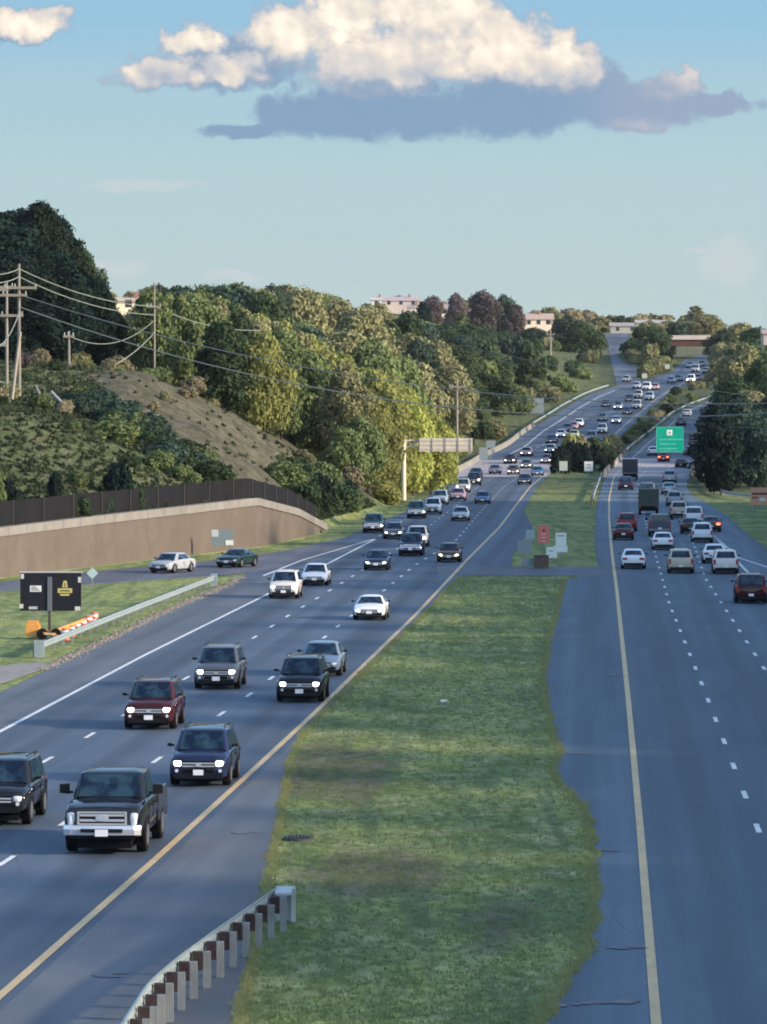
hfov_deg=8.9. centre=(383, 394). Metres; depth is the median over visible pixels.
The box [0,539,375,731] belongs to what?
white edge line left road
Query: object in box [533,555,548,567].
utility cabinet
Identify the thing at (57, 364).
shrub
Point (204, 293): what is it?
tree
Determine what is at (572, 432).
sedan
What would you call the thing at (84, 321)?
tree
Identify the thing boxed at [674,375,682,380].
sedan
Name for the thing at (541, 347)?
shrub
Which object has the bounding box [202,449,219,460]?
bush
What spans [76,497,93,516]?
bush
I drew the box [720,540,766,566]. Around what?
white exit line
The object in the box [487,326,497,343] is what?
tree
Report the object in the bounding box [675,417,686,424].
sedan
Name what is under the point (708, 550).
sedan
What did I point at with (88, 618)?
traffic drum
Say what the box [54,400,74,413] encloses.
shrub
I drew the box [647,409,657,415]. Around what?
shrub
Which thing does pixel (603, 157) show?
sky
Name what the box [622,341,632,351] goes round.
shrub
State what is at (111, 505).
bush
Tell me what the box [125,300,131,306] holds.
window
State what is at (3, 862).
lane line
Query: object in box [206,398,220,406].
shrub
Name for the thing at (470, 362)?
tree
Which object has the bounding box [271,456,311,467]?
shrub
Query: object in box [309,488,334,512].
shrub
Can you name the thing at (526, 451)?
sedan
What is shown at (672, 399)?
shrub
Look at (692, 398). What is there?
shrub
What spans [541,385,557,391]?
shrub
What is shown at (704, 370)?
sedan
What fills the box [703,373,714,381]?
shrub
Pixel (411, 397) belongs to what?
tree
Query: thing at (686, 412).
sedan
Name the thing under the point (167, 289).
tree
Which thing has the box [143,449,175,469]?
shrub
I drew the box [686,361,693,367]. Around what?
sedan
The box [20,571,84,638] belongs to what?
message board
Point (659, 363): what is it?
shrub
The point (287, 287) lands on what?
tree
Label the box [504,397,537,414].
shrub
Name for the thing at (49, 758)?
lane line
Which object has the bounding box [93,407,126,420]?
shrub
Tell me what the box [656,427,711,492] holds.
overhead guide sign
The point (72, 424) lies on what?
shrub
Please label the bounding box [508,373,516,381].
shrub
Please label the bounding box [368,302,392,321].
tree
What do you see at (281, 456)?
shrub
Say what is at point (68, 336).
utility pole
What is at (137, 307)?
tree
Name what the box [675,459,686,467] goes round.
sedan
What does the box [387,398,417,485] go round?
tree
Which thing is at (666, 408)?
shrub
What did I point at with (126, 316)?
tree
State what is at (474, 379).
tree
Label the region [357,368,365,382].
tree
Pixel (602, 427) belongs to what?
suv
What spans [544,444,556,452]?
sedan
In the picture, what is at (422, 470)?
tree
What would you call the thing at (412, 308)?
house
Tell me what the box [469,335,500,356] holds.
tree
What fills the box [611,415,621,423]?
sedan
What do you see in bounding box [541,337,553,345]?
shrub
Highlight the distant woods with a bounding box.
[362,300,728,334]
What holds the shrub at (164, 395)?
on the ground
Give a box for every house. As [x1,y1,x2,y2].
[115,292,138,317]
[370,294,382,304]
[383,294,419,313]
[407,302,418,313]
[441,301,448,316]
[524,310,553,331]
[608,323,634,332]
[634,317,675,326]
[760,329,766,347]
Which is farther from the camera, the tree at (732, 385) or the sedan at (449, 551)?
the tree at (732, 385)
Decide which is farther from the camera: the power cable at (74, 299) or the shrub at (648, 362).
the shrub at (648, 362)
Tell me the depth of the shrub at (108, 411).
444.71 m
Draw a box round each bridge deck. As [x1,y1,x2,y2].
[458,460,556,476]
[606,458,694,476]
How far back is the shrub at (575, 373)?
1277.19 m
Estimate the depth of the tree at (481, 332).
1194.08 m
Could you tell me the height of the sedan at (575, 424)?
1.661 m
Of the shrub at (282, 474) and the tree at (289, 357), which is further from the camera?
the tree at (289, 357)
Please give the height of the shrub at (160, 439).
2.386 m
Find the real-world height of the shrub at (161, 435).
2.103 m
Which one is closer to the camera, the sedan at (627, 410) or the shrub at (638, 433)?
the shrub at (638, 433)
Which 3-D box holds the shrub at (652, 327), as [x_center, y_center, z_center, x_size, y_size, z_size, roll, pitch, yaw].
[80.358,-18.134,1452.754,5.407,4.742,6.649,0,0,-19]
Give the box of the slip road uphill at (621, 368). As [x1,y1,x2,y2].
[605,333,641,388]
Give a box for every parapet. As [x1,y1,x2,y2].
[458,422,534,471]
[603,449,627,476]
[689,465,694,476]
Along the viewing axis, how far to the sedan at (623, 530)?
438.27 m
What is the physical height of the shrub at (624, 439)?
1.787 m
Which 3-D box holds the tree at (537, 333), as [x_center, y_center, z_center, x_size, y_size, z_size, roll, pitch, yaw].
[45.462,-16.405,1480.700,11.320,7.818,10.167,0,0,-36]
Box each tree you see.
[0,211,55,254]
[0,244,88,361]
[0,250,63,361]
[5,207,81,258]
[15,199,76,269]
[50,252,94,359]
[55,215,85,253]
[67,235,95,347]
[76,275,119,365]
[80,247,108,283]
[97,311,127,360]
[117,324,134,366]
[123,290,134,296]
[123,303,136,323]
[125,323,143,370]
[127,286,180,370]
[134,290,170,318]
[137,285,153,294]
[161,285,190,292]
[163,293,174,302]
[164,287,190,296]
[165,293,206,386]
[186,291,217,311]
[187,297,232,332]
[191,284,219,298]
[192,320,257,408]
[193,333,250,412]
[205,284,234,301]
[211,297,231,318]
[212,295,241,311]
[223,282,257,292]
[224,287,252,307]
[225,303,261,331]
[226,308,256,413]
[234,284,261,295]
[235,329,299,431]
[240,305,252,320]
[241,290,294,324]
[247,325,297,435]
[249,312,270,325]
[250,318,270,332]
[258,287,282,314]
[263,318,287,331]
[264,283,288,310]
[265,338,309,439]
[273,330,327,439]
[275,318,292,333]
[279,344,335,448]
[280,283,294,301]
[281,285,332,346]
[291,395,372,458]
[292,319,317,333]
[292,324,348,356]
[292,329,313,350]
[301,332,329,353]
[310,290,329,308]
[313,361,378,460]
[314,346,350,362]
[317,426,370,482]
[319,291,337,301]
[323,297,353,339]
[324,354,362,378]
[327,329,366,353]
[328,306,394,352]
[337,351,354,364]
[337,413,389,489]
[347,336,407,380]
[353,303,399,357]
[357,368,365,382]
[358,366,411,421]
[361,367,373,376]
[363,394,408,487]
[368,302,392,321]
[375,370,417,411]
[383,319,403,344]
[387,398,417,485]
[391,309,428,339]
[393,332,439,366]
[393,353,434,411]
[394,374,414,396]
[399,337,443,378]
[399,403,441,495]
[400,384,429,414]
[412,301,432,322]
[414,360,449,421]
[416,295,445,323]
[417,411,460,493]
[418,320,436,342]
[423,322,441,344]
[429,339,456,367]
[431,363,478,432]
[436,322,460,329]
[437,325,462,343]
[437,420,463,484]
[443,343,466,358]
[444,292,468,322]
[446,342,479,358]
[447,334,476,351]
[447,354,464,375]
[455,324,495,341]
[458,354,483,374]
[462,369,488,397]
[466,289,504,330]
[468,328,490,339]
[468,383,479,408]
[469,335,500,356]
[473,374,487,391]
[476,357,500,379]
[476,372,520,405]
[478,351,517,379]
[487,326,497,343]
[496,293,516,331]
[496,332,504,348]
[500,335,526,356]
[500,353,520,379]
[503,303,526,336]
[511,341,549,385]
[519,327,555,339]
[548,316,599,344]
[557,321,608,353]
[640,342,659,364]
[642,327,672,353]
[682,306,712,333]
[683,313,723,333]
[683,420,702,470]
[690,414,746,494]
[690,427,708,460]
[695,461,719,493]
[696,396,727,441]
[701,327,729,354]
[706,341,727,367]
[709,377,759,402]
[713,344,735,376]
[714,338,766,397]
[716,407,729,418]
[718,342,758,385]
[719,343,759,385]
[720,321,752,346]
[720,391,751,410]
[726,397,761,485]
[728,389,766,402]
[738,414,766,487]
[738,415,766,487]
[739,326,763,345]
[741,355,766,394]
[747,399,763,415]
[754,362,766,398]
[757,397,766,407]
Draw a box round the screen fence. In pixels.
[0,478,315,525]
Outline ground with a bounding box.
[0,315,766,1023]
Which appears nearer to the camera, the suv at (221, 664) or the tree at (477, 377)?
the suv at (221, 664)
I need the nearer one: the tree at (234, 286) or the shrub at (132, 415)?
the shrub at (132, 415)
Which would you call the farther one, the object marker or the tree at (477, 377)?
the tree at (477, 377)
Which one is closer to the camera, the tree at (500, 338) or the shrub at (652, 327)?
the tree at (500, 338)
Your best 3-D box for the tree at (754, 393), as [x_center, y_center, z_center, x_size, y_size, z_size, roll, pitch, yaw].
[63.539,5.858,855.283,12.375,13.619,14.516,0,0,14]
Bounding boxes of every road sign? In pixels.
[87,568,97,587]
[211,529,232,554]
[479,448,487,464]
[486,440,494,447]
[518,540,531,566]
[522,558,533,567]
[526,398,543,412]
[526,530,534,554]
[538,526,549,553]
[546,547,556,560]
[553,533,566,557]
[559,461,567,479]
[584,461,592,479]
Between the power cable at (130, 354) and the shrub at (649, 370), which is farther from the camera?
the shrub at (649, 370)
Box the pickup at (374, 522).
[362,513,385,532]
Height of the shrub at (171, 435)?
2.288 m
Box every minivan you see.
[584,430,597,440]
[631,399,641,408]
[642,382,651,389]
[681,506,704,521]
[686,374,695,381]
[691,364,699,371]
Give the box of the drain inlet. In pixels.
[282,835,314,841]
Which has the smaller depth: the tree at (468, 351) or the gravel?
the gravel
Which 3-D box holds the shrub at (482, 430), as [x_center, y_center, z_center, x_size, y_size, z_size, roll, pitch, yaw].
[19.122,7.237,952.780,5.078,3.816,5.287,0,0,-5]
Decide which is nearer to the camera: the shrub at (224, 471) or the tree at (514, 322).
the shrub at (224, 471)
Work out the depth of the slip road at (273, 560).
364.71 m
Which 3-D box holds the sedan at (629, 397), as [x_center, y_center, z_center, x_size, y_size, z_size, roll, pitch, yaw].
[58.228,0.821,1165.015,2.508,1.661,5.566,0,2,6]
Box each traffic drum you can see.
[61,628,70,640]
[69,625,76,637]
[85,616,92,623]
[91,612,97,621]
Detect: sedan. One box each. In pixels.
[149,552,195,572]
[297,640,346,674]
[300,563,331,584]
[362,549,391,569]
[382,522,405,538]
[435,542,462,561]
[449,488,467,499]
[450,506,470,520]
[468,468,482,476]
[473,491,491,503]
[489,464,501,473]
[503,454,516,463]
[506,465,520,474]
[516,474,532,483]
[519,447,533,455]
[520,459,532,468]
[530,466,543,475]
[539,454,550,463]
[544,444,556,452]
[545,434,557,442]
[555,429,566,436]
[562,423,573,430]
[569,421,578,429]
[569,430,579,435]
[575,418,584,426]
[596,413,607,420]
[601,399,610,406]
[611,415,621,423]
[611,523,635,539]
[613,402,622,408]
[618,548,647,568]
[622,375,630,381]
[622,407,632,413]
[624,394,633,400]
[632,382,641,388]
[647,446,658,455]
[649,532,675,549]
[651,383,659,389]
[657,452,670,461]
[660,482,677,493]
[667,376,675,382]
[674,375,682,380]
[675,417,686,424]
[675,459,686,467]
[678,518,701,533]
[682,409,691,415]
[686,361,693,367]
[696,374,702,380]
[698,360,705,365]
[699,544,727,562]
[700,516,721,531]
[702,367,708,372]
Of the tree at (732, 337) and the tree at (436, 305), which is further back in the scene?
the tree at (436, 305)
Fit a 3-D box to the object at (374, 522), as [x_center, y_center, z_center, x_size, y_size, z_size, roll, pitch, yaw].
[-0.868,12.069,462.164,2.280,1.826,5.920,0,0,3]
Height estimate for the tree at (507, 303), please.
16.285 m
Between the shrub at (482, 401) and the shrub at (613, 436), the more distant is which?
the shrub at (482, 401)
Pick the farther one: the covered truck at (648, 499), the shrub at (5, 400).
the covered truck at (648, 499)
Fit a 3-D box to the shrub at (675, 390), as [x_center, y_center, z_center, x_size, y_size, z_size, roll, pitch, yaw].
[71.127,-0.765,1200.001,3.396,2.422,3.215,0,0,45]
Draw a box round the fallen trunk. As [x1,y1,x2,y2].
[51,391,70,412]
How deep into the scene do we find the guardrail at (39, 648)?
275.78 m
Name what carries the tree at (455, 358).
on the ground
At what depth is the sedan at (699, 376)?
1285.07 m
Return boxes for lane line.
[0,463,543,865]
[42,470,503,762]
[638,471,761,831]
[689,534,766,669]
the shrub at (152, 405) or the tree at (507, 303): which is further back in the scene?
the tree at (507, 303)
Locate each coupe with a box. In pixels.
[216,548,258,567]
[351,594,389,619]
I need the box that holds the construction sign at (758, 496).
[751,488,766,514]
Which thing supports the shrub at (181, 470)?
on the ground
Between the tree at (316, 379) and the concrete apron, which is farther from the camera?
the tree at (316, 379)
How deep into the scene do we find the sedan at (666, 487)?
637.49 m
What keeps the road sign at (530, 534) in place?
on the ground
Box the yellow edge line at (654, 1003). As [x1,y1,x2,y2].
[608,400,712,1023]
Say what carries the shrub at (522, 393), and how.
on the ground
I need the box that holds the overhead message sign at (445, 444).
[401,438,472,499]
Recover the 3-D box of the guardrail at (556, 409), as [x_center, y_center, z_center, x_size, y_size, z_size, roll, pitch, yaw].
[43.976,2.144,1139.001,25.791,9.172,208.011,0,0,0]
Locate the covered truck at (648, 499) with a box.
[638,488,658,513]
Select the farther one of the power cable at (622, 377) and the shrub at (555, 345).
the shrub at (555, 345)
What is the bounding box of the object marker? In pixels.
[590,499,594,509]
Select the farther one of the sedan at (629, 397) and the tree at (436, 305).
the tree at (436, 305)
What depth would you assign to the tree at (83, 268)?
574.26 m
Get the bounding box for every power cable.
[0,269,261,330]
[0,277,153,314]
[0,307,766,417]
[0,333,153,382]
[24,296,766,403]
[74,320,154,343]
[462,345,766,397]
[463,388,766,428]
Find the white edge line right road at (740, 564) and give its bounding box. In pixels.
[713,536,749,572]
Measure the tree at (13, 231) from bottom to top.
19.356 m
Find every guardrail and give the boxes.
[33,574,216,657]
[120,886,295,1023]
[531,385,608,423]
[590,473,601,508]
[624,395,710,449]
[702,474,750,499]
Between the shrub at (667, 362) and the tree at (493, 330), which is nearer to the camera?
the tree at (493, 330)
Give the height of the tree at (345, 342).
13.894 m
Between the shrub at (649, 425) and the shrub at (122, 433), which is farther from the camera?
the shrub at (649, 425)
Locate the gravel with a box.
[38,577,245,669]
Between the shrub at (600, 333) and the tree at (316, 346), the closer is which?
the tree at (316, 346)
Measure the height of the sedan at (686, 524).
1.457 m
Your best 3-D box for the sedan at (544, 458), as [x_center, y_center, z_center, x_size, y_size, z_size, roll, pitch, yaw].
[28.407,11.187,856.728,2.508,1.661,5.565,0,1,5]
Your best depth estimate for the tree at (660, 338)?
1398.40 m
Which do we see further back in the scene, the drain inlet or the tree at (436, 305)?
the tree at (436, 305)
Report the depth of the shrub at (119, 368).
520.90 m
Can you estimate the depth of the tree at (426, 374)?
857.37 m
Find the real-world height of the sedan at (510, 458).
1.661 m
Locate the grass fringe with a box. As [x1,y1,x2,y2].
[226,576,604,1023]
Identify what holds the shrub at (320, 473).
on the ground
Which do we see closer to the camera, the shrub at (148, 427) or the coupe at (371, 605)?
the coupe at (371, 605)
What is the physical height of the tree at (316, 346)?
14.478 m
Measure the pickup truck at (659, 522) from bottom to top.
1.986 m
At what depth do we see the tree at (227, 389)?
547.50 m
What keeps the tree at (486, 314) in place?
on the ground
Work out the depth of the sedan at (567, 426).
1004.38 m
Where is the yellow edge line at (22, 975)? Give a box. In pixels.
[0,381,685,998]
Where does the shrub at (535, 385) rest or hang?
on the ground
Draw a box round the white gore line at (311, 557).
[262,539,372,575]
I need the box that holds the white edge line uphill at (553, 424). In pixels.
[510,391,612,453]
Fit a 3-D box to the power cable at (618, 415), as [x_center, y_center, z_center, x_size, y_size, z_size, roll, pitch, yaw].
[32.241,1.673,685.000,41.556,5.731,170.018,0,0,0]
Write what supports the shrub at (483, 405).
on the ground
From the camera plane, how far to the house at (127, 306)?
900.00 m
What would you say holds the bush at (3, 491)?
on the ground
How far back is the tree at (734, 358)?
990.61 m
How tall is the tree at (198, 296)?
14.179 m
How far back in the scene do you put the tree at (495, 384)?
1048.83 m
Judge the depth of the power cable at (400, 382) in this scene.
449.81 m
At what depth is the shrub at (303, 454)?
544.49 m
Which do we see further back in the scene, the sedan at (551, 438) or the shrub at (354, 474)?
the sedan at (551, 438)
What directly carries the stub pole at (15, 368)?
on the ground
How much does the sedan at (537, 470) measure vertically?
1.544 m
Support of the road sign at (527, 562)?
on the ground
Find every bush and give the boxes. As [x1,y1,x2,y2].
[0,477,7,501]
[3,478,20,500]
[44,470,62,496]
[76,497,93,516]
[101,461,135,490]
[104,491,115,511]
[120,483,145,509]
[174,439,196,467]
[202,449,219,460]
[549,444,571,473]
[561,432,576,447]
[564,440,581,471]
[571,443,595,472]
[576,434,591,446]
[588,435,601,446]
[590,443,608,470]
[600,444,616,468]
[601,436,616,447]
[614,439,623,457]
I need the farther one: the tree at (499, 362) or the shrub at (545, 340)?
the shrub at (545, 340)
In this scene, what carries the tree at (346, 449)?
on the ground
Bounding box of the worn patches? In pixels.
[93,675,647,1005]
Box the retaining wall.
[0,498,327,577]
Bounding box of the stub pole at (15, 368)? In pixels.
[10,332,21,399]
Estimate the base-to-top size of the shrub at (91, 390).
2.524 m
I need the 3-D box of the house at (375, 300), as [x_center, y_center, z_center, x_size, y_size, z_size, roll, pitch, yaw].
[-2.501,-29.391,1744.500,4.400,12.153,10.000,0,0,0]
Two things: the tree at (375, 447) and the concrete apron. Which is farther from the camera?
the tree at (375, 447)
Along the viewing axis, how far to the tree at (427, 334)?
1098.86 m
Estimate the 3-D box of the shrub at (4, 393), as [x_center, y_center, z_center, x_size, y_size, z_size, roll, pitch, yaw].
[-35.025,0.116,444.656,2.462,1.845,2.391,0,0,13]
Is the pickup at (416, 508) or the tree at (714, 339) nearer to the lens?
the pickup at (416, 508)
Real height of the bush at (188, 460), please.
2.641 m
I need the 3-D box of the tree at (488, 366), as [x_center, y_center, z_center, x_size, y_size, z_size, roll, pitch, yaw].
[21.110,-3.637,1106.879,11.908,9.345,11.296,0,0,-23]
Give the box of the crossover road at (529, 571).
[437,567,627,575]
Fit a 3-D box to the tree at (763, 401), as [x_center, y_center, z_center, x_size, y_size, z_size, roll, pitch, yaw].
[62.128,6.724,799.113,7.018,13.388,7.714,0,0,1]
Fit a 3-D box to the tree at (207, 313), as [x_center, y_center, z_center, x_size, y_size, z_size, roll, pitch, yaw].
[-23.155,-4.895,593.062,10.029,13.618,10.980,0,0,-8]
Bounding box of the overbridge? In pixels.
[667,335,711,347]
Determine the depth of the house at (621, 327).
1800.00 m
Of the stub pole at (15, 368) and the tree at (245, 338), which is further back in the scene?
the tree at (245, 338)
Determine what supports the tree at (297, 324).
on the ground
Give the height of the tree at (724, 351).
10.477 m
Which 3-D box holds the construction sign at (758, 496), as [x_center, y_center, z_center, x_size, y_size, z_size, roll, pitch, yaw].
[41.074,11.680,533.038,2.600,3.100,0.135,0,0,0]
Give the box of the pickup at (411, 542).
[397,532,424,555]
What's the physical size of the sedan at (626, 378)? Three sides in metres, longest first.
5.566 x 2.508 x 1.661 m
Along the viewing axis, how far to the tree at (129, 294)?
964.28 m
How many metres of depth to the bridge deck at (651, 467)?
827.85 m
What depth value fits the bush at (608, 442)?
861.69 m
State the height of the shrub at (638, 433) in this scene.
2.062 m
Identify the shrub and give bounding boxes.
[0,383,19,398]
[0,388,9,401]
[0,395,9,405]
[0,469,6,481]
[13,351,32,367]
[21,373,32,381]
[27,393,54,410]
[30,348,51,361]
[47,358,64,370]
[53,385,89,399]
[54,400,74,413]
[55,391,79,402]
[58,385,72,397]
[63,420,81,429]
[64,362,75,367]
[66,470,89,487]
[67,353,91,361]
[72,395,112,407]
[73,397,101,418]
[75,382,120,398]
[76,359,90,368]
[76,388,117,399]
[80,350,92,361]
[89,390,118,400]
[89,420,142,444]
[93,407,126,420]
[94,395,111,406]
[97,411,148,425]
[100,358,116,369]
[100,407,125,417]
[101,398,143,412]
[108,355,136,370]
[113,365,126,370]
[115,412,150,425]
[124,456,141,466]
[127,412,171,430]
[135,431,156,446]
[136,420,165,432]
[139,368,160,377]
[141,440,189,465]
[143,423,177,438]
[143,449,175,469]
[144,429,166,439]
[147,401,160,409]
[151,437,185,444]
[152,366,174,383]
[159,390,170,400]
[165,463,192,478]
[176,386,198,399]
[178,375,206,392]
[180,438,206,449]
[184,472,202,482]
[186,445,203,456]
[192,450,210,461]
[192,459,236,480]
[202,472,220,481]
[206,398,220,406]
[263,460,309,487]
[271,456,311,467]
[276,453,287,460]
[285,463,318,487]
[287,478,320,500]
[293,449,316,462]
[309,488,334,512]
[310,461,343,484]
[315,471,327,489]
[315,474,335,499]
[318,474,335,495]
[328,482,362,513]
[339,465,364,487]
[342,479,359,494]
[350,492,365,512]
[365,486,374,494]
[371,479,402,504]
[458,451,466,457]
[464,421,477,433]
[469,422,494,439]
[473,404,490,413]
[474,406,490,419]
[476,396,490,407]
[476,419,508,439]
[489,399,509,418]
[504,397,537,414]
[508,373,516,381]
[516,390,528,395]
[519,378,543,389]
[519,387,536,396]
[522,338,545,353]
[524,381,540,396]
[534,387,563,402]
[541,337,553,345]
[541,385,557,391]
[545,340,561,350]
[545,355,558,363]
[546,358,557,371]
[549,374,578,391]
[563,359,582,372]
[568,366,593,379]
[575,351,585,360]
[580,349,602,363]
[593,329,604,340]
[606,434,621,440]
[618,343,629,352]
[621,436,628,443]
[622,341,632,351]
[625,348,640,358]
[627,434,638,443]
[628,354,640,364]
[631,341,643,351]
[631,429,642,438]
[632,325,649,337]
[633,426,648,436]
[636,364,655,377]
[638,418,647,423]
[640,360,657,371]
[644,422,653,428]
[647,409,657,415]
[648,325,657,330]
[648,412,659,421]
[650,358,665,371]
[656,356,672,371]
[659,351,672,360]
[659,404,673,412]
[667,396,678,405]
[669,386,681,394]
[687,381,697,389]
[687,395,697,402]
[695,381,705,387]
[698,380,709,387]
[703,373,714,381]
[707,367,716,372]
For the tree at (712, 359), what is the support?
on the ground
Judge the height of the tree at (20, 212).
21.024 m
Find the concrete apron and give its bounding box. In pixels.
[0,662,49,683]
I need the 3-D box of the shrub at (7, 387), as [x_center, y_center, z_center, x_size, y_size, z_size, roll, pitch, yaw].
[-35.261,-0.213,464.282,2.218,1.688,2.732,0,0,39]
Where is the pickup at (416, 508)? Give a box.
[406,500,426,517]
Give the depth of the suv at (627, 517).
465.78 m
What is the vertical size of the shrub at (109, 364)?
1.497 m
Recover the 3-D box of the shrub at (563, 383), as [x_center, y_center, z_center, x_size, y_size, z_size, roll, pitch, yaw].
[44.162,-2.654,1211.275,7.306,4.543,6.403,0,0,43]
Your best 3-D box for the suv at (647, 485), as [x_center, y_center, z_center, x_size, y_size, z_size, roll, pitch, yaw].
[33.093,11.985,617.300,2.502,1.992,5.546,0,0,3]
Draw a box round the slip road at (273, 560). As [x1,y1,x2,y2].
[0,544,353,590]
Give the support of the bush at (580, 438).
on the ground
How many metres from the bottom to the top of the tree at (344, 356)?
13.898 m
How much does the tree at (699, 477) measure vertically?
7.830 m
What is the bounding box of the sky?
[0,0,766,328]
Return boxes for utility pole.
[0,264,36,396]
[0,282,22,384]
[0,285,8,345]
[63,331,73,367]
[146,282,160,367]
[444,381,465,480]
[546,330,554,355]
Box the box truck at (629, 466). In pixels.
[622,458,637,479]
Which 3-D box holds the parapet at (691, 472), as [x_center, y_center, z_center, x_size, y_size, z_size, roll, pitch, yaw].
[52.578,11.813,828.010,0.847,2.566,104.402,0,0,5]
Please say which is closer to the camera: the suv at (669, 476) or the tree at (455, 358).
the suv at (669, 476)
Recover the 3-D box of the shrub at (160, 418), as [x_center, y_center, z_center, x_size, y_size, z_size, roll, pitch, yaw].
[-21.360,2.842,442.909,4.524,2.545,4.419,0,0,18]
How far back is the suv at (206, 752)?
163.58 m
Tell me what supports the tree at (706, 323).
on the ground
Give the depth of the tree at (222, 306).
660.90 m
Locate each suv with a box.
[0,750,47,823]
[122,675,185,727]
[167,722,240,784]
[192,642,246,687]
[267,568,302,597]
[274,653,329,700]
[404,525,429,546]
[424,497,442,513]
[431,489,449,504]
[454,478,471,491]
[467,472,481,484]
[596,423,608,432]
[615,512,638,530]
[617,476,633,489]
[633,389,642,397]
[639,482,656,487]
[644,391,654,399]
[661,470,676,482]
[665,491,682,505]
[665,547,695,572]
[668,500,688,517]
[689,521,713,541]
[709,548,739,572]
[731,572,766,602]
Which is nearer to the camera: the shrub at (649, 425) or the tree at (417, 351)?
the tree at (417, 351)
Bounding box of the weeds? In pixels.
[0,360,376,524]
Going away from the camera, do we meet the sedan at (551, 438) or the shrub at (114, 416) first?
the shrub at (114, 416)
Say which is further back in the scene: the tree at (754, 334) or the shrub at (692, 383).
the tree at (754, 334)
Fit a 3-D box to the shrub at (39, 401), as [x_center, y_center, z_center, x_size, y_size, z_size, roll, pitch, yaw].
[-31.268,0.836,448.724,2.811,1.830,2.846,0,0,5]
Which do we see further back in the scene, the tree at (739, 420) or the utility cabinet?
the tree at (739, 420)
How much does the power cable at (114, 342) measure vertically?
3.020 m
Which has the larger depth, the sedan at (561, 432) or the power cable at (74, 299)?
the sedan at (561, 432)
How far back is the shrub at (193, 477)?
415.37 m
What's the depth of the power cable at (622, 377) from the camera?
668.42 m
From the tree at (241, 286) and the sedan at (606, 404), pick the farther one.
the sedan at (606, 404)
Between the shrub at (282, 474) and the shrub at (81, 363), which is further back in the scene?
the shrub at (81, 363)
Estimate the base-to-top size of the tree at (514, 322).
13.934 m
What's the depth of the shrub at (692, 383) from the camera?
1230.21 m
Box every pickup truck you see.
[60,767,166,850]
[645,514,673,535]
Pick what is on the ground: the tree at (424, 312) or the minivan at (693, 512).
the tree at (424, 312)
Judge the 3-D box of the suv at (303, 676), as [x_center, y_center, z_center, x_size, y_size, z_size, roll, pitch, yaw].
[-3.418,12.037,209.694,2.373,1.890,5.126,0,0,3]
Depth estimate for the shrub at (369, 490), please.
579.38 m
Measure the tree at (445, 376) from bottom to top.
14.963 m
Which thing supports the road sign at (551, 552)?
on the ground
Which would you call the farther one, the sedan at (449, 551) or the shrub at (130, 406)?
the shrub at (130, 406)
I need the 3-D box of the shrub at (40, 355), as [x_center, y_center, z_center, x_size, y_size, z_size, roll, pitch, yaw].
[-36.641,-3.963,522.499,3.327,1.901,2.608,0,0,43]
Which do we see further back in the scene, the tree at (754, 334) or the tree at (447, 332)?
the tree at (754, 334)
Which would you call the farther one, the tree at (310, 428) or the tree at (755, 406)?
the tree at (755, 406)
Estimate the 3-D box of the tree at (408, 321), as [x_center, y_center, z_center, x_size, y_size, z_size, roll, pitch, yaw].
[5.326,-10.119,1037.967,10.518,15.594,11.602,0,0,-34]
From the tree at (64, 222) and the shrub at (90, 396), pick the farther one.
the tree at (64, 222)
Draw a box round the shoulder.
[0,576,271,729]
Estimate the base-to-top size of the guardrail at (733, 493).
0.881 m
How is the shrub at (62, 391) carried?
on the ground
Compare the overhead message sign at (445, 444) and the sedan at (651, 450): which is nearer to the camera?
the overhead message sign at (445, 444)
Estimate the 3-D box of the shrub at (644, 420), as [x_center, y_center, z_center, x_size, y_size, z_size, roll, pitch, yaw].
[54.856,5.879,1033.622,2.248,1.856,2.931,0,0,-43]
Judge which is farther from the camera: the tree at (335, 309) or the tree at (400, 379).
the tree at (335, 309)
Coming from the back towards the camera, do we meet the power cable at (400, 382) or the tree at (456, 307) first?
the tree at (456, 307)

